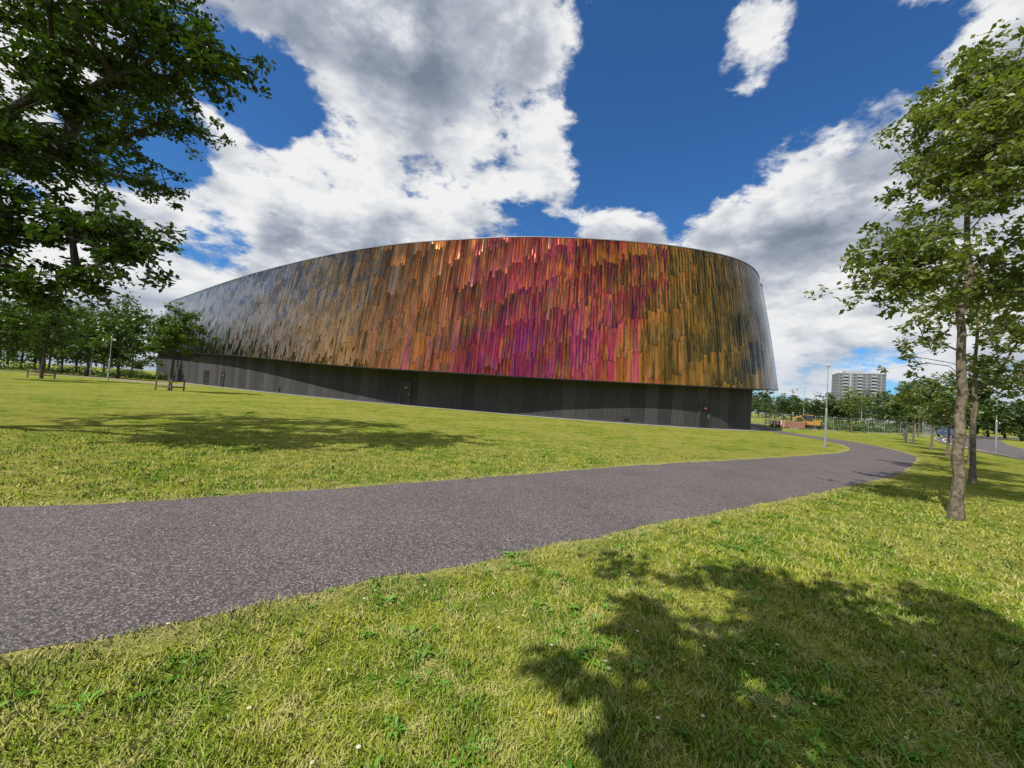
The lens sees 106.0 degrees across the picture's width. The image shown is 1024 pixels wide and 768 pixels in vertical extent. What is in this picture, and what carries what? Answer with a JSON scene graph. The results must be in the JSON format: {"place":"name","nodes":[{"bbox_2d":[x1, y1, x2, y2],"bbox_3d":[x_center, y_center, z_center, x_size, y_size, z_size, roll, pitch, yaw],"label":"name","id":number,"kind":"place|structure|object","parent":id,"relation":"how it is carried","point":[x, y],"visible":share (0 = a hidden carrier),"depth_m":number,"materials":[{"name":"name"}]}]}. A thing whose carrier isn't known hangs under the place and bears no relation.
{"place":"outdoors","nodes":[
{"label":"outdoors","id":0,"kind":"place"},
{"bbox_2d":[0,423,915,653],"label":"asphalt path","id":1,"kind":"structure","parent":0,"point":[74,573],"depth_m":4.48,"materials":[{"name":"grey asphalt"}]},
{"bbox_2d":[0,360,1023,767],"bbox_3d":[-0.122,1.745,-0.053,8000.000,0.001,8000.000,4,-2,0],"label":"ground","id":2,"kind":"structure","parent":0,"point":[62,406],"depth_m":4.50,"materials":[{"name":"green plant"}]},
{"bbox_2d":[0,292,53,353],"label":"park tree","id":3,"kind":"object","parent":2,"relation":"on","point":[7,319],"visible":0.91,"depth_m":37.69,"materials":[{"name":"green plant"}]},
{"bbox_2d":[26,368,56,378],"bbox_3d":[-53.547,-1.195,43.943,1.570,1.100,1.570,4,-2,0],"label":"tree guard","id":4,"kind":"object","parent":2,"relation":"on","point":[40,375],"visible":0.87,"depth_m":43.27,"materials":[{"name":"brown wood"}]},
{"bbox_2d":[6,291,93,377],"bbox_3d":[-53.120,-5.882,44.070,7.038,10.520,6.966,4,-2,0],"label":"park tree","id":5,"kind":"object","parent":2,"relation":"on","point":[83,314],"visible":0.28,"depth_m":44.23,"materials":[{"name":"green plant"}]},
{"bbox_2d":[0,291,164,378],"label":"distant trees","id":6,"kind":"object","parent":2,"relation":"on","point":[115,325],"visible":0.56,"depth_m":66.31,"materials":[{"name":"green plant"}]},
{"bbox_2d":[0,361,168,379],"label":"hedge","id":7,"kind":"object","parent":2,"relation":"on","point":[136,374],"visible":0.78,"depth_m":73.11,"materials":[{"name":"green plant"}]},
{"bbox_2d":[88,348,92,376],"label":"street lamp","id":8,"kind":"object","parent":2,"relation":"on","point":[90,367],"visible":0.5,"depth_m":65.89,"materials":[{"name":"metal"}]},
{"bbox_2d":[52,364,144,378],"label":"fence","id":9,"kind":"object","parent":2,"relation":"on","point":[98,368],"visible":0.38,"depth_m":79.77,"materials":[{"name":"metal"}]},
{"bbox_2d":[0,370,199,386],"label":"footpath","id":10,"kind":"structure","parent":2,"relation":"on","point":[113,379],"depth_m":59.62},
{"bbox_2d":[106,338,111,379],"bbox_3d":[-58.880,-3.783,56.516,0.300,6.295,0.300,4,-2,0],"label":"street lamp","id":11,"kind":"object","parent":2,"relation":"on","point":[109,362],"visible":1,"depth_m":56.43,"materials":[{"name":"metal"}]},
{"bbox_2d":[0,0,275,324],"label":"oak tree","id":12,"kind":"object","parent":2,"relation":"on","point":[35,146],"visible":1,"depth_m":8.15,"materials":[{"name":"green plant"}]},
{"bbox_2d":[154,378,185,390],"bbox_3d":[-32.083,0.070,36.246,1.570,1.100,1.570,4,-2,0],"label":"tree guard","id":13,"kind":"object","parent":2,"relation":"on","point":[171,386],"visible":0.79,"depth_m":35.52,"materials":[{"name":"brown wood"}]},
{"bbox_2d":[134,301,219,390],"bbox_3d":[-31.631,-3.582,36.142,5.790,8.461,6.120,4,-2,0],"label":"park tree","id":14,"kind":"object","parent":2,"relation":"on","point":[175,330],"visible":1,"depth_m":35.98,"materials":[{"name":"green plant"}]},
{"bbox_2d":[0,430,849,506],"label":"path verge","id":15,"kind":"structure","parent":2,"relation":"on","point":[413,480],"depth_m":6.64,"materials":[{"name":"green plant"}]},
{"bbox_2d":[0,350,895,422],"bbox_3d":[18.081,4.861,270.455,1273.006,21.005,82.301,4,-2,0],"label":"distant trees","id":16,"kind":"object","parent":2,"relation":"on","point":[31,359],"visible":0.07,"depth_m":272.47,"materials":[{"name":"green plant"}]},
{"bbox_2d":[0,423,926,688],"bbox_3d":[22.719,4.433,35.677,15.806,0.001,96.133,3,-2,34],"label":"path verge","id":17,"kind":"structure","parent":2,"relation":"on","point":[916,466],"depth_m":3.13,"materials":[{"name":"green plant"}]},
{"bbox_2d":[152,236,777,430],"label":"sports arena","id":18,"kind":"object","parent":2,"relation":"on","point":[616,331],"visible":0.9,"depth_m":36.95,"materials":[{"name":"metal"}]},
{"bbox_2d":[203,370,209,384],"bbox_3d":[-49.875,-1.054,62.930,2.240,2.390,0.125,3,-2,37],"label":"door","id":19,"kind":"structure","parent":18,"relation":"in","point":[206,372],"depth_m":62.92,"materials":[{"name":"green metal"}]},
{"bbox_2d":[220,371,224,386],"bbox_3d":[-44.045,-0.776,58.699,1.240,2.390,0.125,3,-2,36],"label":"door","id":20,"kind":"structure","parent":18,"relation":"in","point":[222,372],"depth_m":58.67,"materials":[{"name":"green metal"}]},
{"bbox_2d":[399,381,411,404],"bbox_3d":[-11.119,0.961,40.234,1.340,2.390,0.125,3,-2,20],"label":"door","id":21,"kind":"structure","parent":18,"relation":"in","point":[405,390],"depth_m":40.22,"materials":[{"name":"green metal"}]},
{"bbox_2d":[698,401,710,427],"bbox_3d":[17.806,2.844,35.679,1.240,2.390,0.125,4,-2,-14],"label":"door","id":22,"kind":"structure","parent":18,"relation":"in","point":[704,414],"depth_m":35.67,"materials":[{"name":"green metal"}]},
{"bbox_2d":[0,440,1023,767],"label":"weeds","id":23,"kind":"object","parent":2,"relation":"on","point":[578,654],"visible":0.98,"depth_m":2.38,"materials":[{"name":"green plant"}]},
{"bbox_2d":[166,478,948,767],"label":"daisies","id":24,"kind":"object","parent":2,"relation":"on","point":[358,745],"visible":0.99,"depth_m":2.54,"materials":[{"name":"white plant"}]},
{"bbox_2d":[751,412,793,428],"bbox_3d":[40.689,5.643,65.135,0.700,1.900,30.690,4,-2,15],"label":"fence","id":25,"kind":"object","parent":2,"relation":"on","point":[772,419],"visible":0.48,"depth_m":58.22,"materials":[{"name":"metal"}]},
{"bbox_2d":[763,420,783,427],"bbox_3d":[34.445,5.214,50.663,2.750,1.000,0.750,4,-2,0],"label":"road barrier","id":26,"kind":"object","parent":2,"relation":"on","point":[772,421],"visible":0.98,"depth_m":50.53,"materials":[{"name":"white paint"}]},
{"bbox_2d":[770,421,804,428],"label":"brick pallets","id":27,"kind":"object","parent":2,"relation":"on","point":[799,425],"visible":0.77,"depth_m":51.56,"materials":[{"name":"orange brick"}]},
{"bbox_2d":[793,414,820,429],"bbox_3d":[40.775,5.236,53.953,3.918,1.980,1.420,4,-2,0],"label":"mini excavator","id":28,"kind":"object","parent":2,"relation":"on","point":[805,418],"visible":0.57,"depth_m":53.46,"materials":[{"name":"yellow paint"}]},
{"bbox_2d":[820,365,829,447],"bbox_3d":[18.753,1.322,23.010,0.300,4.895,0.300,4,-2,0],"label":"street lamp","id":29,"kind":"object","parent":2,"relation":"on","point":[825,427],"visible":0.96,"depth_m":22.96,"materials":[{"name":"metal"}]},
{"bbox_2d":[833,387,873,432],"bbox_3d":[45.821,3.318,51.847,4.064,6.441,3.736,3,-2,25],"label":"street tree","id":30,"kind":"object","parent":2,"relation":"on","point":[854,398],"visible":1,"depth_m":51.73,"materials":[{"name":"green plant"}]},
{"bbox_2d":[792,415,921,435],"bbox_3d":[49.149,5.891,53.931,26.374,1.900,0.700,5,-2,-18],"label":"fence","id":31,"kind":"object","parent":2,"relation":"on","point":[884,427],"visible":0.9,"depth_m":53.52,"materials":[{"name":"metal"}]},
{"bbox_2d":[787,417,946,432],"bbox_3d":[81.302,9.034,78.395,94.700,2.295,8.376,5,-2,-32],"label":"hedge","id":32,"kind":"object","parent":2,"relation":"on","point":[879,428],"visible":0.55,"depth_m":59.87,"materials":[{"name":"green plant"}]},
{"bbox_2d":[751,387,1023,440],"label":"distant trees","id":33,"kind":"object","parent":2,"relation":"on","point":[1011,423],"visible":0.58,"depth_m":128.55,"materials":[{"name":"green plant"}]},
{"bbox_2d":[878,380,932,440],"bbox_3d":[39.924,2.661,38.482,4.048,6.116,4.182,3,-2,19],"label":"street tree","id":34,"kind":"object","parent":2,"relation":"on","point":[903,412],"visible":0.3,"depth_m":39.12,"materials":[{"name":"green plant"}]},
{"bbox_2d":[903,429,908,444],"bbox_3d":[45.056,5.786,44.290,0.058,0.950,34.989,2,-2,45],"label":"railing","id":35,"kind":"object","parent":2,"relation":"on","point":[907,434],"visible":0.77,"depth_m":35.73,"materials":[{"name":"metal"}]},
{"bbox_2d":[884,378,932,444],"bbox_3d":[34.260,2.313,33.014,3.760,5.683,3.447,4,-2,-11],"label":"street tree","id":36,"kind":"object","parent":2,"relation":"on","point":[903,401],"visible":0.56,"depth_m":32.97,"materials":[{"name":"green plant"}]},
{"bbox_2d":[803,18,1023,520],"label":"young ash tree","id":37,"kind":"object","parent":2,"relation":"on","point":[910,254],"visible":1,"depth_m":7.51,"materials":[{"name":"green plant"}]},
{"bbox_2d":[902,383,930,436],"bbox_3d":[54.843,3.288,52.372,3.525,7.791,3.574,3,-2,23],"label":"street tree","id":38,"kind":"object","parent":2,"relation":"on","point":[918,417],"visible":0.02,"depth_m":51.97,"materials":[{"name":"green plant"}]},
{"bbox_2d":[919,424,942,435],"bbox_3d":[75.563,8.197,68.905,35.734,1.900,0.700,5,-2,-38],"label":"fence","id":39,"kind":"object","parent":2,"relation":"on","point":[928,428],"visible":0.4,"depth_m":61.99,"materials":[{"name":"metal"}]},
{"bbox_2d":[900,375,978,449],"bbox_3d":[29.624,1.972,26.845,3.385,5.343,3.687,3,-2,28],"label":"street tree","id":40,"kind":"object","parent":2,"relation":"on","point":[909,386],"visible":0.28,"depth_m":27.26,"materials":[{"name":"green plant"}]},
{"bbox_2d":[877,239,1023,483],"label":"young ash tree","id":41,"kind":"object","parent":2,"relation":"on","point":[1012,327],"visible":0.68,"depth_m":12.40,"materials":[{"name":"green plant"}]},
{"bbox_2d":[907,370,1000,456],"bbox_3d":[24.957,1.694,22.082,3.819,4.953,3.195,4,-2,0],"label":"street tree","id":42,"kind":"object","parent":2,"relation":"on","point":[939,414],"visible":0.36,"depth_m":22.16,"materials":[{"name":"green plant"}]},
{"bbox_2d":[913,354,1023,464],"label":"street tree","id":43,"kind":"object","parent":2,"relation":"on","point":[982,407],"visible":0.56,"depth_m":18.17,"materials":[{"name":"green plant"}]},
{"bbox_2d":[1010,359,1023,393],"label":"street tree","id":44,"kind":"object","parent":2,"relation":"on","point":[1016,372],"visible":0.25,"depth_m":24.04,"materials":[{"name":"green plant"}]},
{"bbox_2d":[0,0,1023,428],"label":"sky","id":45,"kind":"structure","parent":0,"point":[744,130],"materials":[{"name":"blue"}]},
{"bbox_2d":[831,371,886,422],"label":"apartment tower","id":46,"kind":"structure","parent":0,"point":[861,380],"depth_m":341.49,"materials":[{"name":"concrete"}]},
{"bbox_2d":[937,436,1023,457],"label":"road","id":47,"kind":"structure","parent":0,"point":[984,443],"depth_m":40.58,"materials":[{"name":"grey asphalt"}]},
{"bbox_2d":[937,428,953,437],"bbox_3d":[69.627,7.779,61.940,4.200,1.480,1.760,5,-2,-40],"label":"parked car","id":48,"kind":"object","parent":47,"relation":"on","point":[940,432],"visible":0.82,"depth_m":60.93,"materials":[{"name":"blue metal"}]},
{"bbox_2d":[934,435,1023,459],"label":"road kerb","id":49,"kind":"structure","parent":47,"relation":"on","point":[935,439],"depth_m":27.99,"materials":[{"name":"concrete"}]},
{"bbox_2d":[994,389,997,452],"bbox_3d":[33.915,2.404,27.012,0.300,5.095,0.300,4,-2,0],"label":"street lamp","id":50,"kind":"object","parent":47,"relation":"on","point":[996,430],"visible":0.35,"depth_m":26.95,"materials":[{"name":"metal"}]}
]}

